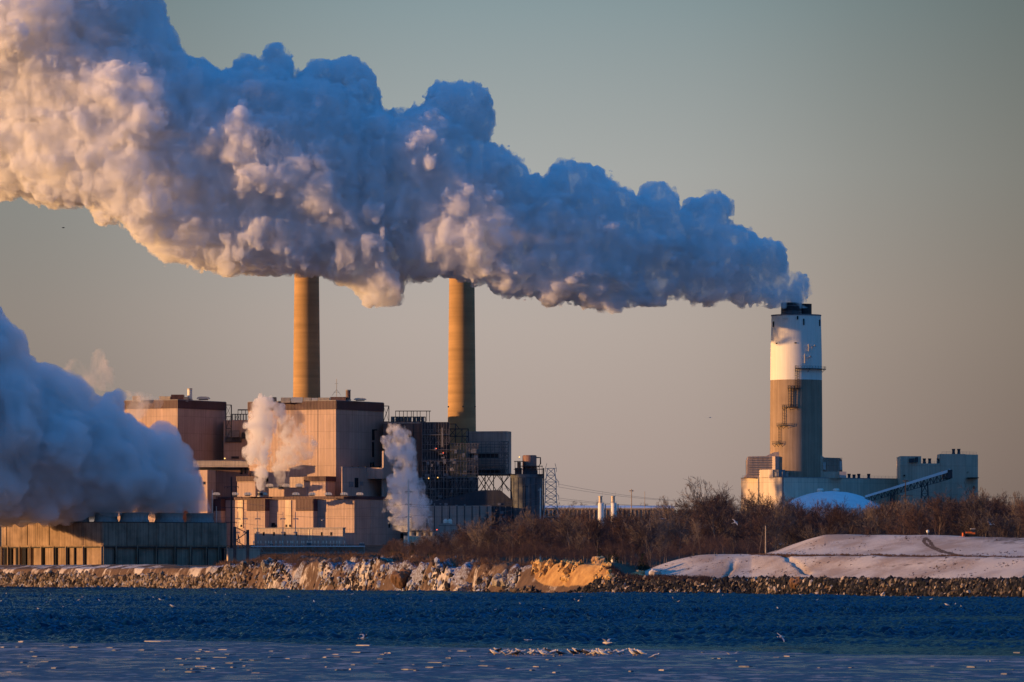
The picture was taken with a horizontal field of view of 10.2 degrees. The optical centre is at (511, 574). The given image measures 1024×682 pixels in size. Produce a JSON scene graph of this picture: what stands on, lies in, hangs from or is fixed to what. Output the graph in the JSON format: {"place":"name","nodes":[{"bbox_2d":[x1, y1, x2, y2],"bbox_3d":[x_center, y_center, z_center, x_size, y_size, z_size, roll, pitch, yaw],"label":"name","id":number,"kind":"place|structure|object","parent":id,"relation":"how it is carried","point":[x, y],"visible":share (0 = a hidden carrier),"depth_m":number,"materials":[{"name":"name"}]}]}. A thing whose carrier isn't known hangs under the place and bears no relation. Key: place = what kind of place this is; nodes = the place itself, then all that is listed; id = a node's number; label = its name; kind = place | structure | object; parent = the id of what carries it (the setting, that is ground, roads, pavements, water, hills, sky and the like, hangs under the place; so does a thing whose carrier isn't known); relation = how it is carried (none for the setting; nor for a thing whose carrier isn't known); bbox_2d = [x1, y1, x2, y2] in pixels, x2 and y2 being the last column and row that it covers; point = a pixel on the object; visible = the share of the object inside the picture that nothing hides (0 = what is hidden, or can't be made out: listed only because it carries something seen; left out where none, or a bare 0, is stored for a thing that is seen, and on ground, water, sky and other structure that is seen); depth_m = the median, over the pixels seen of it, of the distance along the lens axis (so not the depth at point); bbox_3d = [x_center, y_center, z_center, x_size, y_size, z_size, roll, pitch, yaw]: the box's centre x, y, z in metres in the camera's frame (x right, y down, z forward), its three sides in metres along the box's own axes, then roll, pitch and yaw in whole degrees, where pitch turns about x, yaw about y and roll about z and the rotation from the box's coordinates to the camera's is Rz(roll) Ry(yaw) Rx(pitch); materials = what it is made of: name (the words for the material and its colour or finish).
{"place":"outdoors","nodes":[
{"label":"outdoors","id":0,"kind":"place"},
{"bbox_2d":[0,586,1023,655],"bbox_3d":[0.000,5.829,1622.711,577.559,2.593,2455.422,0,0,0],"label":"water","id":1,"kind":"structure","parent":0,"point":[854,624],"depth_m":722.75,"materials":[{"name":"liquid"}]},
{"bbox_2d":[0,641,1023,681],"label":"ice sheet","id":2,"kind":"object","parent":1,"relation":"on","point":[100,662],"visible":0.94,"depth_m":368.77,"materials":[{"name":"ice"}]},
{"bbox_2d":[0,526,1023,596],"bbox_3d":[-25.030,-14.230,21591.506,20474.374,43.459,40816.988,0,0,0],"label":"ground","id":3,"kind":"structure","parent":0,"point":[550,581],"depth_m":1876.89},
{"bbox_2d":[1,512,226,564],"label":"building","id":4,"kind":"structure","parent":3,"relation":"on","point":[105,538],"depth_m":2872.52,"materials":[{"name":"metal"}]},
{"bbox_2d":[0,560,246,588],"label":"riprap","id":5,"kind":"object","parent":3,"relation":"on","point":[150,579],"visible":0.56,"depth_m":2513.09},
{"bbox_2d":[114,395,226,521],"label":"boiler house","id":6,"kind":"structure","parent":3,"relation":"on","point":[162,443],"depth_m":3045.48,"materials":[{"name":"beige"}]},
{"bbox_2d":[199,470,215,519],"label":"stair block","id":7,"kind":"structure","parent":3,"relation":"on","point":[207,482],"depth_m":2997.64,"materials":[{"name":"beige"}]},
{"bbox_2d":[191,468,250,512],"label":"annex","id":8,"kind":"object","parent":3,"relation":"on","point":[223,476],"visible":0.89,"depth_m":3003.50,"materials":[{"name":"brown"}]},
{"bbox_2d":[193,460,248,466],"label":"coal gallery","id":9,"kind":"object","parent":8,"relation":"on","point":[220,463],"visible":1,"depth_m":3000.00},
{"bbox_2d":[220,477,242,547],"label":"utility pole","id":10,"kind":"object","parent":3,"relation":"on","point":[231,533],"visible":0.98,"depth_m":2904.70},
{"bbox_2d":[224,420,247,467],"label":"bunker bay","id":11,"kind":"object","parent":3,"relation":"on","point":[236,447],"visible":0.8,"depth_m":3058.00,"materials":[{"name":"metal"}]},
{"bbox_2d":[233,527,248,561],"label":"intake gantry","id":12,"kind":"object","parent":3,"relation":"on","point":[235,540],"visible":0.9,"depth_m":2838.00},
{"bbox_2d":[226,548,259,561],"bbox_3d":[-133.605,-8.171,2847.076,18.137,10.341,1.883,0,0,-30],"label":"intake house","id":13,"kind":"structure","parent":3,"relation":"on","point":[241,553],"depth_m":2846.04,"materials":[{"name":"grey"}]},
{"bbox_2d":[254,527,345,544],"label":"switchgear house","id":14,"kind":"structure","parent":3,"relation":"on","point":[273,535],"depth_m":2951.07,"materials":[{"name":"grey"}]},
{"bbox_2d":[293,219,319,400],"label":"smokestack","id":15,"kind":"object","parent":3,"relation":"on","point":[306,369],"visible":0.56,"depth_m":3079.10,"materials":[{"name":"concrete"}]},
{"bbox_2d":[251,546,364,554],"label":"pipe bridge","id":16,"kind":"structure","parent":3,"relation":"on","point":[301,549],"depth_m":2893.89,"materials":[{"name":"grey"}]},
{"bbox_2d":[214,550,411,569],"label":"dry brush","id":17,"kind":"object","parent":3,"relation":"on","point":[293,559],"visible":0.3,"depth_m":2316.64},
{"bbox_2d":[214,496,416,544],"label":"turbine hall","id":18,"kind":"structure","parent":3,"relation":"on","point":[341,511],"depth_m":2983.70,"materials":[{"name":"beige"}]},
{"bbox_2d":[236,476,258,496],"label":"heater bay","id":19,"kind":"object","parent":18,"relation":"on","point":[245,484],"visible":0.96,"depth_m":2987.31,"materials":[{"name":"metal"}]},
{"bbox_2d":[258,487,307,496],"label":"heater bay","id":20,"kind":"object","parent":18,"relation":"on","point":[284,492],"visible":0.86,"depth_m":2997.31,"materials":[{"name":"metal"}]},
{"bbox_2d":[264,477,303,487],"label":"deaerator bay","id":21,"kind":"object","parent":20,"relation":"on","point":[290,481],"visible":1,"depth_m":3005.86,"materials":[{"name":"metal"}]},
{"bbox_2d":[304,476,335,495],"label":"heater bay","id":22,"kind":"object","parent":18,"relation":"on","point":[319,485],"visible":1,"depth_m":2988.11,"materials":[{"name":"metal"}]},
{"bbox_2d":[248,397,383,495],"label":"boiler house","id":23,"kind":"structure","parent":3,"relation":"on","point":[298,437],"depth_m":3014.39,"materials":[{"name":"beige"}]},
{"bbox_2d":[341,466,391,496],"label":"control building","id":24,"kind":"structure","parent":3,"relation":"on","point":[366,481],"depth_m":2999.38,"materials":[{"name":"beige"}]},
{"bbox_2d":[231,555,523,591],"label":"rubble","id":25,"kind":"object","parent":3,"relation":"on","point":[479,583],"visible":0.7,"depth_m":2142.90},
{"bbox_2d":[234,573,533,592],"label":"riprap","id":26,"kind":"object","parent":3,"relation":"on","point":[513,589],"visible":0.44,"depth_m":2177.88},
{"bbox_2d":[247,549,531,590],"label":"dry brush","id":27,"kind":"object","parent":3,"relation":"on","point":[443,558],"visible":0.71,"depth_m":2081.93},
{"bbox_2d":[382,451,412,496],"bbox_3d":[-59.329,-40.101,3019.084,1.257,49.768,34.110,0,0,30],"label":"control building","id":28,"kind":"structure","parent":3,"relation":"on","point":[399,463],"depth_m":3017.03,"materials":[{"name":"grey"}]},
{"bbox_2d":[390,568,411,588],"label":"boulder","id":29,"kind":"object","parent":3,"relation":"on","point":[398,579],"visible":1,"depth_m":2089.34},
{"bbox_2d":[383,422,421,496],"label":"boiler annex","id":30,"kind":"object","parent":3,"relation":"on","point":[403,436],"visible":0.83,"depth_m":3030.00,"materials":[{"name":"grey"}]},
{"bbox_2d":[391,411,429,421],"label":"railing","id":31,"kind":"object","parent":30,"relation":"on","point":[403,419],"visible":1,"depth_m":3035.84,"materials":[{"name":"metal"}]},
{"bbox_2d":[404,529,437,545],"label":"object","id":32,"kind":"structure","parent":3,"relation":"on","point":[414,536],"depth_m":2932.00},
{"bbox_2d":[417,422,477,504],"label":"scrubber block","id":33,"kind":"structure","parent":3,"relation":"on","point":[436,464],"depth_m":3009.91,"materials":[{"name":"grey"}]},
{"bbox_2d":[439,519,458,539],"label":"pump house","id":34,"kind":"structure","parent":3,"relation":"on","point":[446,525],"depth_m":2925.00,"materials":[{"name":"beige"}]},
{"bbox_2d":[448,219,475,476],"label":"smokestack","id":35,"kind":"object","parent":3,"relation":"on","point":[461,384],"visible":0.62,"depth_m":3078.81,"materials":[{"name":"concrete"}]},
{"bbox_2d":[417,490,511,543],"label":"coal shed","id":36,"kind":"structure","parent":3,"relation":"on","point":[434,515],"depth_m":2995.70,"materials":[{"name":"grey"}]},
{"bbox_2d":[459,511,503,559],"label":"bare tree","id":37,"kind":"object","parent":3,"relation":"on","point":[480,526],"visible":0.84,"depth_m":2420.36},
{"bbox_2d":[466,431,510,498],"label":"precipitator","id":38,"kind":"object","parent":3,"relation":"on","point":[493,449],"visible":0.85,"depth_m":3035.80,"materials":[{"name":"grey"}]},
{"bbox_2d":[480,525,497,560],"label":"bare tree","id":39,"kind":"object","parent":3,"relation":"on","point":[488,539],"visible":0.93,"depth_m":2321.26,"materials":[{"name":"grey plant"}]},
{"bbox_2d":[491,569,507,587],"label":"boulder","id":40,"kind":"object","parent":3,"relation":"on","point":[496,581],"visible":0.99,"depth_m":1953.21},
{"bbox_2d":[496,514,532,559],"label":"bare tree","id":41,"kind":"object","parent":3,"relation":"on","point":[507,533],"visible":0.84,"depth_m":2348.09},
{"bbox_2d":[507,518,536,559],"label":"bare tree","id":42,"kind":"object","parent":3,"relation":"on","point":[521,530],"visible":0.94,"depth_m":2298.16,"materials":[{"name":"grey plant"}]},
{"bbox_2d":[512,506,540,561],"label":"bare tree","id":43,"kind":"object","parent":3,"relation":"on","point":[528,518],"visible":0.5,"depth_m":2488.01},
{"bbox_2d":[510,455,543,525],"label":"silo","id":44,"kind":"object","parent":3,"relation":"on","point":[527,474],"visible":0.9,"depth_m":2993.72,"materials":[{"name":"grey"}]},
{"bbox_2d":[520,519,554,553],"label":"bare tree","id":45,"kind":"object","parent":3,"relation":"on","point":[537,533],"visible":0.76,"depth_m":2351.89,"materials":[{"name":"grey plant"}]},
{"bbox_2d":[297,529,778,567],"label":"undergrowth","id":46,"kind":"object","parent":3,"relation":"on","point":[709,545],"visible":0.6,"depth_m":2250.68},
{"bbox_2d":[542,464,558,524],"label":"transmission tower","id":47,"kind":"structure","parent":3,"relation":"on","point":[546,508],"depth_m":2857.29,"materials":[{"name":"metal"}]},
{"bbox_2d":[552,517,583,560],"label":"bare tree","id":48,"kind":"object","parent":3,"relation":"on","point":[565,526],"visible":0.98,"depth_m":2301.31,"materials":[{"name":"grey plant"}]},
{"bbox_2d":[531,558,612,581],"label":"riprap","id":49,"kind":"object","parent":3,"relation":"on","point":[539,564],"visible":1,"depth_m":1901.29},
{"bbox_2d":[565,517,586,560],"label":"bare tree","id":50,"kind":"object","parent":3,"relation":"on","point":[574,525],"visible":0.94,"depth_m":2320.49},
{"bbox_2d":[531,576,631,592],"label":"riprap","id":51,"kind":"object","parent":3,"relation":"on","point":[599,586],"visible":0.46,"depth_m":1868.79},
{"bbox_2d":[564,508,611,562],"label":"bare tree","id":52,"kind":"object","parent":3,"relation":"on","point":[591,530],"visible":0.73,"depth_m":2359.14,"materials":[{"name":"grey plant"}]},
{"bbox_2d":[583,514,609,555],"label":"bare tree","id":53,"kind":"object","parent":3,"relation":"on","point":[600,532],"visible":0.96,"depth_m":2363.35,"materials":[{"name":"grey plant"}]},
{"bbox_2d":[598,496,605,557],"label":"slim silo","id":54,"kind":"object","parent":3,"relation":"on","point":[600,509],"visible":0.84,"depth_m":2748.91,"materials":[{"name":"white paint"}]},
{"bbox_2d":[545,506,674,526],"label":"warehouse","id":55,"kind":"structure","parent":3,"relation":"on","point":[636,509],"depth_m":3150.00,"materials":[{"name":"grey"}]},
{"bbox_2d":[611,496,618,561],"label":"slim silo","id":56,"kind":"object","parent":3,"relation":"on","point":[613,504],"visible":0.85,"depth_m":2749.01,"materials":[{"name":"white paint"}]},
{"bbox_2d":[600,513,636,562],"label":"bare tree","id":57,"kind":"object","parent":3,"relation":"on","point":[617,527],"visible":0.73,"depth_m":2370.36,"materials":[{"name":"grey plant"}]},
{"bbox_2d":[608,505,645,564],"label":"bare tree","id":58,"kind":"object","parent":3,"relation":"on","point":[623,513],"visible":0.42,"depth_m":2429.57,"materials":[{"name":"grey plant"}]},
{"bbox_2d":[617,525,652,569],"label":"bare tree","id":59,"kind":"object","parent":3,"relation":"on","point":[630,546],"visible":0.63,"depth_m":2320.16,"materials":[{"name":"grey plant"}]},
{"bbox_2d":[623,519,662,568],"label":"bare tree","id":60,"kind":"object","parent":3,"relation":"on","point":[642,532],"visible":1,"depth_m":2293.49,"materials":[{"name":"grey plant"}]},
{"bbox_2d":[622,508,675,567],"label":"bare tree","id":61,"kind":"object","parent":3,"relation":"on","point":[666,525],"visible":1,"depth_m":2300.81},
{"bbox_2d":[642,495,690,562],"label":"bare tree","id":62,"kind":"object","parent":3,"relation":"on","point":[666,503],"visible":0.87,"depth_m":2374.97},
{"bbox_2d":[653,505,699,558],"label":"bare tree","id":63,"kind":"object","parent":3,"relation":"on","point":[677,531],"visible":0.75,"depth_m":2368.99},
{"bbox_2d":[682,518,709,553],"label":"bare tree","id":64,"kind":"object","parent":3,"relation":"on","point":[696,535],"visible":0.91,"depth_m":2289.29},
{"bbox_2d":[679,513,717,554],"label":"bare tree","id":65,"kind":"object","parent":3,"relation":"on","point":[706,528],"visible":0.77,"depth_m":2331.19,"materials":[{"name":"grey plant"}]},
{"bbox_2d":[675,476,734,553],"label":"bare tree","id":66,"kind":"object","parent":3,"relation":"on","point":[692,489],"visible":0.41,"depth_m":2763.00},
{"bbox_2d":[407,492,1022,557],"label":"woodland","id":67,"kind":"object","parent":3,"relation":"on","point":[788,533],"visible":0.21,"depth_m":2433.43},
{"bbox_2d":[691,491,742,552],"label":"bare tree","id":68,"kind":"object","parent":3,"relation":"on","point":[712,510],"visible":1,"depth_m":2308.98,"materials":[{"name":"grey plant"}]},
{"bbox_2d":[698,485,738,552],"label":"bare tree","id":69,"kind":"object","parent":3,"relation":"on","point":[720,506],"visible":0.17,"depth_m":2482.64,"materials":[{"name":"brown plant"}]},
{"bbox_2d":[690,491,751,553],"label":"bare tree","id":70,"kind":"object","parent":3,"relation":"on","point":[738,515],"visible":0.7,"depth_m":2336.29,"materials":[{"name":"brown plant"}]},
{"bbox_2d":[724,511,764,553],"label":"bare tree","id":71,"kind":"object","parent":3,"relation":"on","point":[743,522],"visible":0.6,"depth_m":2332.68,"materials":[{"name":"brown plant"}]},
{"bbox_2d":[729,491,770,545],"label":"bare tree","id":72,"kind":"object","parent":3,"relation":"on","point":[743,508],"visible":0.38,"depth_m":2476.91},
{"bbox_2d":[733,506,784,552],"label":"bare tree","id":73,"kind":"object","parent":3,"relation":"on","point":[753,529],"visible":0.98,"depth_m":2287.60,"materials":[{"name":"brown plant"}]},
{"bbox_2d":[741,489,792,552],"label":"bare tree","id":74,"kind":"object","parent":3,"relation":"on","point":[757,505],"visible":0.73,"depth_m":2432.31,"materials":[{"name":"brown plant"}]},
{"bbox_2d":[758,504,795,550],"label":"bare tree","id":75,"kind":"object","parent":3,"relation":"on","point":[775,521],"visible":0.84,"depth_m":2387.78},
{"bbox_2d":[766,495,805,547],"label":"bare tree","id":76,"kind":"object","parent":3,"relation":"on","point":[789,507],"visible":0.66,"depth_m":2433.22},
{"bbox_2d":[770,302,825,476],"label":"scrubber stack","id":77,"kind":"object","parent":3,"relation":"on","point":[796,367],"visible":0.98,"depth_m":2988.26,"materials":[{"name":"concrete"}]},
{"bbox_2d":[611,570,1023,597],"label":"riprap","id":78,"kind":"object","parent":3,"relation":"on","point":[921,586],"visible":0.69,"depth_m":1641.96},
{"bbox_2d":[604,563,995,582],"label":"dry brush","id":79,"kind":"object","parent":78,"relation":"on","point":[648,577],"visible":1,"depth_m":1832.65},
{"bbox_2d":[741,470,896,538],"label":"scrubber hall","id":80,"kind":"structure","parent":3,"relation":"on","point":[775,483],"depth_m":2991.30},
{"bbox_2d":[743,452,778,477],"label":"duct hood","id":81,"kind":"object","parent":80,"relation":"on","point":[755,465],"visible":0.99,"depth_m":2990.00,"materials":[{"name":"grey"}]},
{"bbox_2d":[820,455,845,477],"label":"duct hood","id":82,"kind":"object","parent":80,"relation":"on","point":[830,467],"visible":1,"depth_m":2994.00,"materials":[{"name":"grey"}]},
{"bbox_2d":[804,498,849,534],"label":"bare tree","id":83,"kind":"object","parent":3,"relation":"on","point":[829,523],"visible":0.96,"depth_m":2310.94,"materials":[{"name":"brown plant"}]},
{"bbox_2d":[779,488,878,544],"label":"storage dome","id":84,"kind":"structure","parent":3,"relation":"on","point":[853,500],"depth_m":2946.97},
{"bbox_2d":[650,535,1023,577],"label":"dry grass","id":85,"kind":"structure","parent":3,"relation":"on","point":[859,557],"depth_m":1755.10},
{"bbox_2d":[822,499,855,534],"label":"bare tree","id":86,"kind":"object","parent":3,"relation":"on","point":[840,515],"visible":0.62,"depth_m":2450.01,"materials":[{"name":"brown plant"}]},
{"bbox_2d":[842,511,866,533],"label":"bare tree","id":87,"kind":"object","parent":3,"relation":"on","point":[850,530],"visible":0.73,"depth_m":2304.92,"materials":[{"name":"brown plant"}]},
{"bbox_2d":[853,505,895,534],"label":"bare tree","id":88,"kind":"object","parent":3,"relation":"on","point":[875,520],"visible":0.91,"depth_m":2292.25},
{"bbox_2d":[751,553,1020,557],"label":"road","id":89,"kind":"structure","parent":3,"relation":"on","point":[848,554],"depth_m":1716.46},
{"bbox_2d":[866,498,909,534],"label":"bare tree","id":90,"kind":"object","parent":3,"relation":"on","point":[882,513],"visible":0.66,"depth_m":2302.05,"materials":[{"name":"brown plant"}]},
{"bbox_2d":[883,498,916,528],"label":"bare tree","id":91,"kind":"object","parent":3,"relation":"on","point":[896,508],"visible":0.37,"depth_m":2421.43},
{"bbox_2d":[879,506,923,534],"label":"bare tree","id":92,"kind":"object","parent":3,"relation":"on","point":[898,522],"visible":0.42,"depth_m":2244.86,"materials":[{"name":"brown plant"}]},
{"bbox_2d":[865,469,951,504],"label":"inclined conveyor","id":93,"kind":"object","parent":3,"relation":"on","point":[946,474],"visible":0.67,"depth_m":2954.86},
{"bbox_2d":[890,501,931,534],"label":"bare tree","id":94,"kind":"object","parent":3,"relation":"on","point":[913,510],"visible":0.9,"depth_m":2205.99,"materials":[{"name":"brown plant"}]},
{"bbox_2d":[903,507,945,534],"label":"bare tree","id":95,"kind":"object","parent":3,"relation":"on","point":[919,529],"visible":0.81,"depth_m":2199.39,"materials":[{"name":"brown plant"}]},
{"bbox_2d":[897,451,978,509],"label":"limestone building","id":96,"kind":"structure","parent":3,"relation":"on","point":[963,468],"depth_m":3005.75,"materials":[{"name":"grey"}]},
{"bbox_2d":[920,489,957,534],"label":"bare tree","id":97,"kind":"object","parent":3,"relation":"on","point":[935,508],"visible":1,"depth_m":2173.71,"materials":[{"name":"brown plant"}]},
{"bbox_2d":[928,504,970,535],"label":"bare tree","id":98,"kind":"object","parent":3,"relation":"on","point":[946,524],"visible":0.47,"depth_m":2199.23,"materials":[{"name":"brown plant"}]},
{"bbox_2d":[941,500,988,535],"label":"bare tree","id":99,"kind":"object","parent":3,"relation":"on","point":[961,518],"visible":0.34,"depth_m":2199.21,"materials":[{"name":"brown plant"}]},
{"bbox_2d":[945,483,989,533],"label":"bare tree","id":100,"kind":"object","parent":3,"relation":"on","point":[959,512],"visible":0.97,"depth_m":2174.87,"materials":[{"name":"brown plant"}]},
{"bbox_2d":[956,486,997,536],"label":"bare tree","id":101,"kind":"object","parent":3,"relation":"on","point":[984,528],"visible":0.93,"depth_m":2167.83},
{"bbox_2d":[952,495,1003,536],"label":"bare tree","id":102,"kind":"object","parent":3,"relation":"on","point":[970,514],"visible":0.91,"depth_m":2165.73,"materials":[{"name":"brown plant"}]},
{"bbox_2d":[974,491,1015,536],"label":"bare tree","id":103,"kind":"object","parent":3,"relation":"on","point":[998,504],"visible":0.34,"depth_m":2467.28,"materials":[{"name":"brown plant"}]},
{"bbox_2d":[982,507,1019,537],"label":"bare tree","id":104,"kind":"object","parent":3,"relation":"on","point":[999,534],"visible":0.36,"depth_m":2416.93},
{"bbox_2d":[988,514,1015,536],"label":"bare tree","id":105,"kind":"object","parent":3,"relation":"on","point":[1004,531],"visible":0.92,"depth_m":2136.76,"materials":[{"name":"brown plant"}]},
{"bbox_2d":[1008,501,1023,537],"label":"bare tree","id":106,"kind":"object","parent":3,"relation":"on","point":[1018,529],"visible":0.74,"depth_m":2145.13,"materials":[{"name":"brown plant"}]},
{"bbox_2d":[0,0,1023,525],"label":"sky","id":107,"kind":"structure","parent":0,"point":[644,185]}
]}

